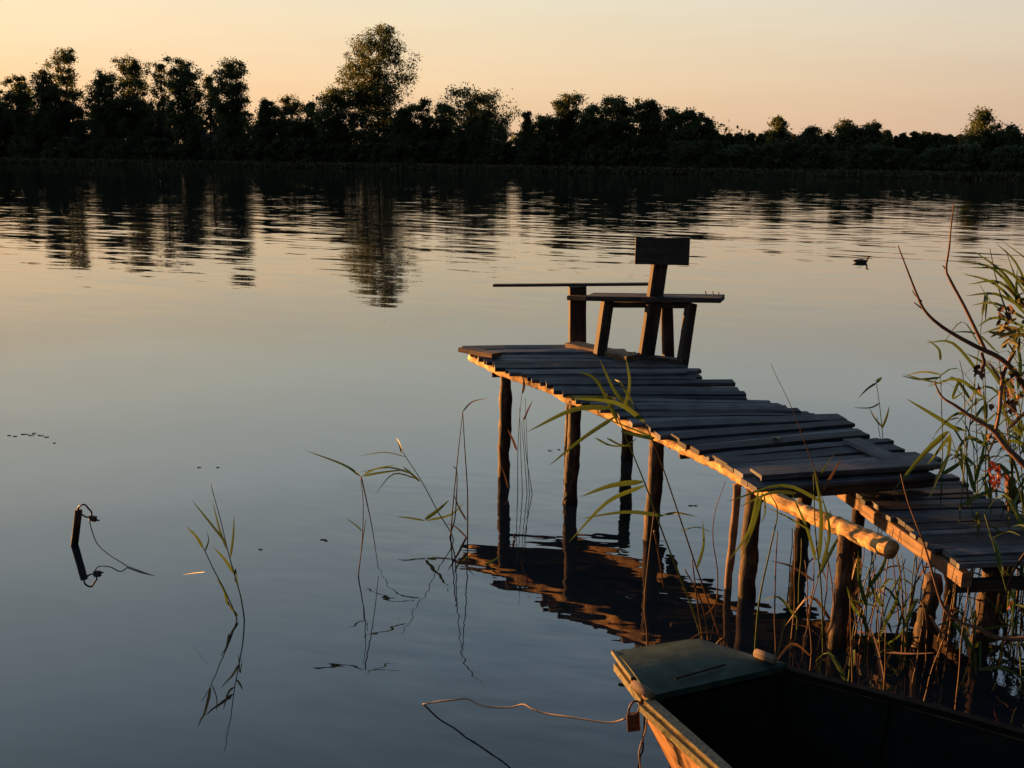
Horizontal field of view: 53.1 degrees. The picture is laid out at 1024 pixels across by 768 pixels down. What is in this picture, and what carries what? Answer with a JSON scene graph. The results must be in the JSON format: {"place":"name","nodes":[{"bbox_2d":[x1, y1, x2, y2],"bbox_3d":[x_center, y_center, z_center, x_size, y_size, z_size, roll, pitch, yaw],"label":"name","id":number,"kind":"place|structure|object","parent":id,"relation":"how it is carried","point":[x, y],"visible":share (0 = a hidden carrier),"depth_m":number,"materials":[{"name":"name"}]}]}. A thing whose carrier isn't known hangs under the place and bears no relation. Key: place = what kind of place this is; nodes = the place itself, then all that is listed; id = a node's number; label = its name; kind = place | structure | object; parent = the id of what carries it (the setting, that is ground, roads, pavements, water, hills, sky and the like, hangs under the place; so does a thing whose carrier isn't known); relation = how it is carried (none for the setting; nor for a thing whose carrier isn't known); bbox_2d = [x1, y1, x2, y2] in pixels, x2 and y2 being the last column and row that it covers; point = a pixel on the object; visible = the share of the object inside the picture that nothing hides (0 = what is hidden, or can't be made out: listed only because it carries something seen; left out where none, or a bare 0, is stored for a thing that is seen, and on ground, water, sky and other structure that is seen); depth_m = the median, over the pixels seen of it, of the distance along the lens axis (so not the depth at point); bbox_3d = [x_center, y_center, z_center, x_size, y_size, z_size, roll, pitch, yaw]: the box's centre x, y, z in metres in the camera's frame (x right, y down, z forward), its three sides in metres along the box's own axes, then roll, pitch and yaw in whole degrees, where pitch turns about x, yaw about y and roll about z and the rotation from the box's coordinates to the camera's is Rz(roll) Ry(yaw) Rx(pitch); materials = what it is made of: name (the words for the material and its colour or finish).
{"place":"outdoors","nodes":[
{"label":"outdoors","id":0,"kind":"place"},
{"bbox_2d":[0,163,1023,767],"bbox_3d":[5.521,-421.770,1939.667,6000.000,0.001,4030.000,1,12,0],"label":"water","id":1,"kind":"structure","parent":0,"point":[254,335],"depth_m":7.28,"materials":[{"name":"blue liquid"}]},
{"bbox_2d":[70,504,99,545],"bbox_3d":[-2.268,0.926,5.386,0.247,0.630,0.044,1,12,3],"label":"iron stake","id":2,"kind":"object","parent":1,"relation":"in","point":[78,514],"visible":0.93,"depth_m":5.33,"materials":[{"name":"brown metal"}]},
{"bbox_2d":[183,483,244,619],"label":"reed","id":3,"kind":"object","parent":1,"relation":"on","point":[232,570],"visible":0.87,"depth_m":4.48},
{"bbox_2d":[308,451,407,575],"bbox_3d":[-0.767,0.710,5.057,0.521,0.734,0.182,1,12,0],"label":"reed","id":4,"kind":"object","parent":1,"relation":"on","point":[356,473],"visible":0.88,"depth_m":4.97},
{"bbox_2d":[361,438,463,539],"bbox_3d":[-0.541,0.643,5.489,0.568,0.686,0.283,1,12,0],"label":"reed","id":5,"kind":"object","parent":1,"relation":"on","point":[433,513],"visible":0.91,"depth_m":5.46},
{"bbox_2d":[449,398,485,536],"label":"reed","id":6,"kind":"object","parent":1,"relation":"on","point":[453,525],"visible":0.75,"depth_m":5.49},
{"bbox_2d":[0,157,1023,179],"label":"reed belt","id":7,"kind":"object","parent":1,"relation":"on","point":[943,174],"visible":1,"depth_m":180.54,"materials":[{"name":"plant"}]},
{"bbox_2d":[500,376,531,493],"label":"reed","id":8,"kind":"object","parent":1,"relation":"on","point":[524,417],"visible":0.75,"depth_m":6.23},
{"bbox_2d":[529,359,701,638],"bbox_3d":[0.393,0.611,3.914,0.722,1.446,0.281,3,13,12],"label":"reed","id":9,"kind":"object","parent":1,"relation":"on","point":[603,424],"visible":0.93,"depth_m":3.90,"materials":[{"name":"plant"}]},
{"bbox_2d":[571,379,722,645],"bbox_3d":[0.514,0.671,3.862,0.619,1.354,0.253,2,12,5],"label":"reed","id":10,"kind":"object","parent":1,"relation":"on","point":[636,415],"visible":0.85,"depth_m":3.80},
{"bbox_2d":[644,512,729,647],"bbox_3d":[0.669,0.913,3.886,0.316,0.875,0.151,7,14,26],"label":"reed","id":11,"kind":"object","parent":1,"relation":"on","point":[700,626],"visible":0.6,"depth_m":3.87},
{"bbox_2d":[458,345,941,650],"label":"jetty","id":12,"kind":"object","parent":1,"relation":"on","point":[727,428],"visible":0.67,"depth_m":5.42,"materials":[{"name":"brown wood"}]},
{"bbox_2d":[493,237,724,366],"bbox_3d":[0.616,-0.580,6.965,1.713,0.887,0.486,8,14,31],"label":"fishing seat","id":13,"kind":"object","parent":12,"relation":"on","point":[659,255],"visible":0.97,"depth_m":6.71,"materials":[{"name":"brown wood"}]},
{"bbox_2d":[774,531,777,655],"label":"reed","id":14,"kind":"object","parent":1,"relation":"on","point":[775,599],"visible":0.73,"depth_m":3.68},
{"bbox_2d":[725,466,837,653],"bbox_3d":[1.120,0.805,4.241,0.507,0.946,0.220,1,12,0],"label":"reed","id":15,"kind":"object","parent":1,"relation":"on","point":[751,527],"visible":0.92,"depth_m":4.19,"materials":[{"name":"plant"}]},
{"bbox_2d":[763,538,801,629],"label":"reed","id":16,"kind":"object","parent":1,"relation":"on","point":[786,604],"visible":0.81,"depth_m":4.50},
{"bbox_2d":[777,560,812,670],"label":"reed","id":17,"kind":"object","parent":1,"relation":"on","point":[787,647],"visible":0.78,"depth_m":4.06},
{"bbox_2d":[773,541,828,630],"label":"reed","id":18,"kind":"object","parent":1,"relation":"on","point":[804,574],"visible":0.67,"depth_m":4.47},
{"bbox_2d":[771,364,841,492],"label":"reed","id":19,"kind":"object","parent":1,"relation":"on","point":[827,481],"visible":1,"depth_m":4.55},
{"bbox_2d":[611,639,1023,767],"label":"rowing boat","id":20,"kind":"object","parent":1,"relation":"on","point":[707,703],"visible":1,"depth_m":3.26,"materials":[{"name":"green wood"}]},
{"bbox_2d":[816,621,854,680],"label":"reed","id":21,"kind":"object","parent":1,"relation":"on","point":[837,665],"visible":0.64,"depth_m":4.05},
{"bbox_2d":[787,537,885,622],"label":"reed","id":22,"kind":"object","parent":1,"relation":"on","point":[824,610],"visible":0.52,"depth_m":4.40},
{"bbox_2d":[859,377,888,438],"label":"reed","id":23,"kind":"object","parent":1,"relation":"on","point":[886,417],"visible":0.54,"depth_m":5.99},
{"bbox_2d":[847,552,902,653],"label":"reed","id":24,"kind":"object","parent":1,"relation":"on","point":[865,600],"visible":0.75,"depth_m":4.23,"materials":[{"name":"plant"}]},
{"bbox_2d":[818,340,968,572],"bbox_3d":[1.786,0.473,4.774,0.769,1.384,0.324,-3,13,-19],"label":"reed","id":25,"kind":"object","parent":1,"relation":"on","point":[933,444],"visible":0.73,"depth_m":4.73,"materials":[{"name":"plant"}]},
{"bbox_2d":[875,591,920,666],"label":"reed","id":26,"kind":"object","parent":1,"relation":"on","point":[910,613],"visible":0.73,"depth_m":4.18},
{"bbox_2d":[870,625,926,690],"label":"reed","id":27,"kind":"object","parent":1,"relation":"on","point":[882,675],"visible":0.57,"depth_m":3.75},
{"bbox_2d":[871,555,965,646],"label":"reed","id":28,"kind":"object","parent":1,"relation":"on","point":[886,582],"visible":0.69,"depth_m":4.29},
{"bbox_2d":[835,474,1023,656],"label":"gangway","id":29,"kind":"object","parent":1,"relation":"on","point":[953,550],"visible":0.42,"depth_m":4.45,"materials":[{"name":"brown wood"}]},
{"bbox_2d":[937,574,957,641],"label":"reed","id":30,"kind":"object","parent":1,"relation":"on","point":[942,627],"visible":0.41,"depth_m":4.38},
{"bbox_2d":[927,584,968,670],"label":"reed","id":31,"kind":"object","parent":1,"relation":"on","point":[937,627],"visible":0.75,"depth_m":4.12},
{"bbox_2d":[954,587,968,709],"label":"reed","id":32,"kind":"object","parent":1,"relation":"on","point":[960,655],"visible":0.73,"depth_m":3.80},
{"bbox_2d":[949,432,981,568],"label":"reed","id":33,"kind":"object","parent":1,"relation":"on","point":[977,517],"visible":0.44,"depth_m":4.62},
{"bbox_2d":[929,433,1010,606],"bbox_3d":[1.985,0.697,4.639,0.612,1.008,0.212,-6,14,-28],"label":"reed","id":34,"kind":"object","parent":1,"relation":"on","point":[971,499],"visible":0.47,"depth_m":4.56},
{"bbox_2d":[928,331,1023,601],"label":"reed","id":35,"kind":"object","parent":1,"relation":"on","point":[975,391],"visible":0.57,"depth_m":4.64,"materials":[{"name":"plant"}]},
{"bbox_2d":[928,294,1023,480],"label":"reed","id":36,"kind":"object","parent":1,"relation":"on","point":[984,307],"visible":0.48,"depth_m":5.31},
{"bbox_2d":[970,598,981,668],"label":"reed","id":37,"kind":"object","parent":1,"relation":"on","point":[978,643],"visible":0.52,"depth_m":4.20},
{"bbox_2d":[930,339,1023,510],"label":"reed","id":38,"kind":"object","parent":1,"relation":"on","point":[985,417],"visible":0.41,"depth_m":5.15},
{"bbox_2d":[934,610,1023,680],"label":"reed","id":39,"kind":"object","parent":1,"relation":"on","point":[964,636],"visible":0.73,"depth_m":4.14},
{"bbox_2d":[939,380,1022,497],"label":"reed","id":40,"kind":"object","parent":1,"relation":"on","point":[988,420],"visible":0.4,"depth_m":5.21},
{"bbox_2d":[948,339,1023,571],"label":"reed","id":41,"kind":"object","parent":1,"relation":"on","point":[976,475],"visible":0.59,"depth_m":4.90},
{"bbox_2d":[960,385,1023,512],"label":"reed","id":42,"kind":"object","parent":1,"relation":"on","point":[993,389],"visible":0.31,"depth_m":5.16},
{"bbox_2d":[961,240,1023,333],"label":"reed","id":43,"kind":"object","parent":1,"relation":"in","point":[1008,282],"visible":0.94,"depth_m":4.31,"materials":[{"name":"plant"}]},
{"bbox_2d":[964,489,1023,622],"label":"reed","id":44,"kind":"object","parent":1,"relation":"on","point":[1014,501],"visible":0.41,"depth_m":4.51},
{"bbox_2d":[973,514,1021,691],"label":"reed","id":45,"kind":"object","parent":1,"relation":"on","point":[1012,593],"visible":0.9,"depth_m":3.96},
{"bbox_2d":[976,471,1023,577],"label":"reed","id":46,"kind":"object","parent":1,"relation":"on","point":[1014,509],"visible":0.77,"depth_m":4.13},
{"bbox_2d":[978,362,1023,596],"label":"reed","id":47,"kind":"object","parent":1,"relation":"on","point":[1016,420],"visible":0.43,"depth_m":4.76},
{"bbox_2d":[978,392,1023,514],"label":"reed","id":48,"kind":"object","parent":1,"relation":"on","point":[1014,463],"visible":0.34,"depth_m":5.13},
{"bbox_2d":[0,0,1023,145],"label":"sky","id":49,"kind":"structure","parent":0,"point":[907,66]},
{"bbox_2d":[4,148,1023,179],"bbox_3d":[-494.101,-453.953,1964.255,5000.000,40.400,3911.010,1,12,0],"label":"ground","id":50,"kind":"structure","parent":0,"point":[572,172],"depth_m":178.78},
{"bbox_2d":[0,89,17,143],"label":"broadleaf tree","id":51,"kind":"object","parent":50,"relation":"on","point":[3,136],"visible":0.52,"depth_m":221.42,"materials":[{"name":"green plant"}]},
{"bbox_2d":[0,74,37,144],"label":"broadleaf tree","id":52,"kind":"object","parent":50,"relation":"on","point":[18,116],"visible":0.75,"depth_m":218.68,"materials":[{"name":"green plant"}]},
{"bbox_2d":[22,67,68,146],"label":"broadleaf tree","id":53,"kind":"object","parent":50,"relation":"on","point":[43,105],"visible":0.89,"depth_m":215.27,"materials":[{"name":"green plant"}]},
{"bbox_2d":[36,47,89,146],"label":"birch tree","id":54,"kind":"object","parent":50,"relation":"on","point":[70,110],"visible":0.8,"depth_m":217.25,"materials":[{"name":"green plant"}]},
{"bbox_2d":[82,68,120,143],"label":"broadleaf tree","id":55,"kind":"object","parent":50,"relation":"on","point":[97,98],"visible":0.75,"depth_m":212.19,"materials":[{"name":"green plant"}]},
{"bbox_2d":[95,49,157,147],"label":"broadleaf tree","id":56,"kind":"object","parent":50,"relation":"on","point":[124,101],"visible":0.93,"depth_m":211.31,"materials":[{"name":"green plant"}]},
{"bbox_2d":[149,62,175,138],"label":"birch tree","id":57,"kind":"object","parent":50,"relation":"on","point":[162,80],"visible":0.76,"depth_m":212.02,"materials":[{"name":"green plant"}]},
{"bbox_2d":[159,54,213,152],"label":"broadleaf tree","id":58,"kind":"object","parent":50,"relation":"on","point":[187,111],"visible":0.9,"depth_m":205.25,"materials":[{"name":"green plant"}]},
{"bbox_2d":[200,74,221,148],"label":"birch tree","id":59,"kind":"object","parent":50,"relation":"on","point":[209,111],"visible":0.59,"depth_m":208.02,"materials":[{"name":"green plant"}]},
{"bbox_2d":[206,56,252,159],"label":"birch tree","id":60,"kind":"object","parent":50,"relation":"on","point":[230,108],"visible":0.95,"depth_m":201.35,"materials":[{"name":"green plant"}]},
{"bbox_2d":[247,97,282,154],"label":"broadleaf tree","id":61,"kind":"object","parent":50,"relation":"on","point":[264,120],"visible":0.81,"depth_m":200.60,"materials":[{"name":"green plant"}]},
{"bbox_2d":[268,91,312,141],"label":"broadleaf tree","id":62,"kind":"object","parent":50,"relation":"on","point":[288,128],"visible":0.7,"depth_m":200.25,"materials":[{"name":"green plant"}]},
{"bbox_2d":[302,101,320,139],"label":"spruce tree","id":63,"kind":"object","parent":50,"relation":"on","point":[312,131],"visible":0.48,"depth_m":200.46,"materials":[{"name":"green plant"}]},
{"bbox_2d":[306,85,377,154],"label":"broadleaf tree","id":64,"kind":"object","parent":50,"relation":"on","point":[335,121],"visible":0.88,"depth_m":195.02,"materials":[{"name":"green plant"}]},
{"bbox_2d":[330,22,423,143],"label":"poplar tree","id":65,"kind":"object","parent":50,"relation":"on","point":[368,100],"visible":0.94,"depth_m":194.16,"materials":[{"name":"green plant"}]},
{"bbox_2d":[385,102,419,155],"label":"broadleaf tree","id":66,"kind":"object","parent":50,"relation":"on","point":[402,121],"visible":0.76,"depth_m":192.03,"materials":[{"name":"green plant"}]},
{"bbox_2d":[408,96,438,161],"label":"broadleaf tree","id":67,"kind":"object","parent":50,"relation":"on","point":[424,117],"visible":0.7,"depth_m":192.04,"materials":[{"name":"green plant"}]},
{"bbox_2d":[428,100,461,147],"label":"broadleaf tree","id":68,"kind":"object","parent":50,"relation":"on","point":[441,130],"visible":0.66,"depth_m":192.15,"materials":[{"name":"green plant"}]},
{"bbox_2d":[87,116,836,143],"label":"forest","id":69,"kind":"object","parent":50,"relation":"on","point":[737,127],"depth_m":212.64,"materials":[{"name":"green plant"}]},
{"bbox_2d":[434,81,522,158],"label":"broadleaf tree","id":70,"kind":"object","parent":50,"relation":"on","point":[477,124],"visible":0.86,"depth_m":187.59,"materials":[{"name":"green plant"}]},
{"bbox_2d":[515,110,533,150],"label":"tree","id":71,"kind":"object","parent":50,"relation":"on","point":[527,116],"visible":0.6,"depth_m":185.50,"materials":[{"name":"green plant"}]},
{"bbox_2d":[517,113,563,162],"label":"broadleaf tree","id":72,"kind":"object","parent":50,"relation":"on","point":[545,133],"visible":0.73,"depth_m":183.47,"materials":[{"name":"green plant"}]},
{"bbox_2d":[547,89,588,154],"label":"broadleaf tree","id":73,"kind":"object","parent":50,"relation":"on","point":[561,108],"visible":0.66,"depth_m":184.50,"materials":[{"name":"green plant"}]},
{"bbox_2d":[563,102,609,161],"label":"broadleaf tree","id":74,"kind":"object","parent":50,"relation":"on","point":[587,117],"visible":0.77,"depth_m":182.02,"materials":[{"name":"green plant"}]},
{"bbox_2d":[584,94,649,150],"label":"broadleaf tree","id":75,"kind":"object","parent":50,"relation":"on","point":[616,111],"visible":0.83,"depth_m":180.86,"materials":[{"name":"green plant"}]},
{"bbox_2d":[627,143,661,170],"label":"shore bush","id":76,"kind":"object","parent":50,"relation":"on","point":[644,152],"visible":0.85,"depth_m":176.88,"materials":[{"name":"green plant"}]},
{"bbox_2d":[623,96,666,166],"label":"broadleaf tree","id":77,"kind":"object","parent":50,"relation":"on","point":[646,119],"visible":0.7,"depth_m":180.19,"materials":[{"name":"green plant"}]},
{"bbox_2d":[652,106,690,149],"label":"broadleaf tree","id":78,"kind":"object","parent":50,"relation":"on","point":[674,118],"visible":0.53,"depth_m":178.68,"materials":[{"name":"green plant"}]},
{"bbox_2d":[663,140,696,169],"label":"shore bush","id":79,"kind":"object","parent":50,"relation":"on","point":[677,156],"visible":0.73,"depth_m":174.43,"materials":[{"name":"green plant"}]},
{"bbox_2d":[665,136,708,168],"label":"shore bush","id":80,"kind":"object","parent":50,"relation":"on","point":[697,151],"visible":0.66,"depth_m":173.78,"materials":[{"name":"green plant"}]},
{"bbox_2d":[676,106,709,141],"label":"broadleaf tree","id":81,"kind":"object","parent":50,"relation":"on","point":[690,132],"visible":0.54,"depth_m":176.52,"materials":[{"name":"green plant"}]},
{"bbox_2d":[683,138,726,171],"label":"shore bush","id":82,"kind":"object","parent":50,"relation":"on","point":[704,160],"visible":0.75,"depth_m":173.78,"materials":[{"name":"green plant"}]},
{"bbox_2d":[697,117,722,143],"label":"broadleaf tree","id":83,"kind":"object","parent":50,"relation":"on","point":[710,127],"visible":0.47,"depth_m":176.31,"materials":[{"name":"green plant"}]},
{"bbox_2d":[708,148,730,170],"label":"shore bush","id":84,"kind":"object","parent":50,"relation":"on","point":[722,161],"visible":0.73,"depth_m":172.83,"materials":[{"name":"green plant"}]},
{"bbox_2d":[711,141,755,171],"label":"shore bush","id":85,"kind":"object","parent":50,"relation":"on","point":[736,155],"visible":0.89,"depth_m":172.04,"materials":[{"name":"green plant"}]},
{"bbox_2d":[753,142,782,171],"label":"shore bush","id":86,"kind":"object","parent":50,"relation":"on","point":[765,153],"visible":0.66,"depth_m":170.12,"materials":[{"name":"green plant"}]},
{"bbox_2d":[762,114,792,143],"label":"broadleaf tree","id":87,"kind":"object","parent":50,"relation":"on","point":[778,124],"visible":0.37,"depth_m":172.84,"materials":[{"name":"green plant"}]},
{"bbox_2d":[767,136,812,168],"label":"shore bush","id":88,"kind":"object","parent":50,"relation":"on","point":[785,154],"visible":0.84,"depth_m":169.20,"materials":[{"name":"green plant"}]},
{"bbox_2d":[792,124,829,152],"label":"broadleaf tree","id":89,"kind":"object","parent":50,"relation":"on","point":[809,135],"visible":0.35,"depth_m":171.00,"materials":[{"name":"green plant"}]},
{"bbox_2d":[827,117,864,152],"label":"broadleaf tree","id":90,"kind":"object","parent":50,"relation":"on","point":[847,134],"visible":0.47,"depth_m":169.00,"materials":[{"name":"green plant"}]},
{"bbox_2d":[833,144,873,173],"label":"shore bush","id":91,"kind":"object","parent":50,"relation":"on","point":[853,152],"visible":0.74,"depth_m":166.37,"materials":[{"name":"green plant"}]},
{"bbox_2d":[855,142,886,172],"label":"shore bush","id":92,"kind":"object","parent":50,"relation":"on","point":[868,156],"visible":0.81,"depth_m":164.79,"materials":[{"name":"green plant"}]},
{"bbox_2d":[856,119,893,148],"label":"broadleaf tree","id":93,"kind":"object","parent":50,"relation":"on","point":[872,133],"visible":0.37,"depth_m":167.77,"materials":[{"name":"green plant"}]},
{"bbox_2d":[873,145,902,173],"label":"shore bush","id":94,"kind":"object","parent":50,"relation":"on","point":[887,152],"visible":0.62,"depth_m":164.32,"materials":[{"name":"green plant"}]},
{"bbox_2d":[907,130,920,154],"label":"tree","id":95,"kind":"object","parent":50,"relation":"on","point":[913,143],"visible":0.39,"depth_m":169.74,"materials":[{"name":"green plant"}]},
{"bbox_2d":[919,144,956,174],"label":"shore bush","id":96,"kind":"object","parent":50,"relation":"on","point":[934,161],"visible":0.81,"depth_m":162.78,"materials":[{"name":"green plant"}]},
{"bbox_2d":[938,143,979,175],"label":"shore bush","id":97,"kind":"object","parent":50,"relation":"on","point":[952,149],"visible":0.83,"depth_m":161.14,"materials":[{"name":"green plant"}]},
{"bbox_2d":[955,142,986,172],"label":"shore bush","id":98,"kind":"object","parent":50,"relation":"on","point":[977,157],"visible":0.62,"depth_m":160.39,"materials":[{"name":"green plant"}]},
{"bbox_2d":[953,105,1007,154],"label":"broadleaf tree","id":99,"kind":"object","parent":50,"relation":"on","point":[982,132],"visible":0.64,"depth_m":165.58,"materials":[{"name":"green plant"}]},
{"bbox_2d":[986,143,1021,176],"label":"shore bush","id":100,"kind":"object","parent":50,"relation":"on","point":[1001,153],"visible":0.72,"depth_m":159.37,"materials":[{"name":"green plant"}]},
{"bbox_2d":[990,122,1023,152],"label":"broadleaf tree","id":101,"kind":"object","parent":50,"relation":"on","point":[1015,134],"visible":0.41,"depth_m":163.80,"materials":[{"name":"green plant"}]},
{"bbox_2d":[1003,145,1023,172],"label":"shore bush","id":102,"kind":"object","parent":50,"relation":"on","point":[1019,167],"visible":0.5,"depth_m":158.98,"materials":[{"name":"green plant"}]},
{"bbox_3d":[0.399,1.029,3.212,0.053,0.033,0.027,1,12,0],"label":"chain link","id":103,"kind":"object","parent":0,"visible":0},
{"bbox_2d":[422,698,625,723],"bbox_3d":[0.022,1.127,3.554,0.905,0.294,0.044,11,16,38],"label":"mooring rope","id":104,"kind":"object","parent":103,"relation":"attached to","point":[529,707],"visible":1,"depth_m":3.53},
{"bbox_2d":[626,700,640,731],"bbox_3d":[0.382,1.040,3.215,0.046,0.106,0.016,0,12,-6],"label":"padlock","id":105,"kind":"object","parent":103,"relation":"hanging from","point":[633,724],"visible":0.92,"depth_m":3.21,"materials":[{"name":"metal"}]},
{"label":"bank","id":106,"kind":"structure","parent":0,"visible":0},
{"bbox_2d":[898,204,1023,641],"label":"shrub","id":107,"kind":"object","parent":106,"relation":"on","point":[1013,334],"visible":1,"depth_m":4.24,"materials":[{"name":"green plant"}]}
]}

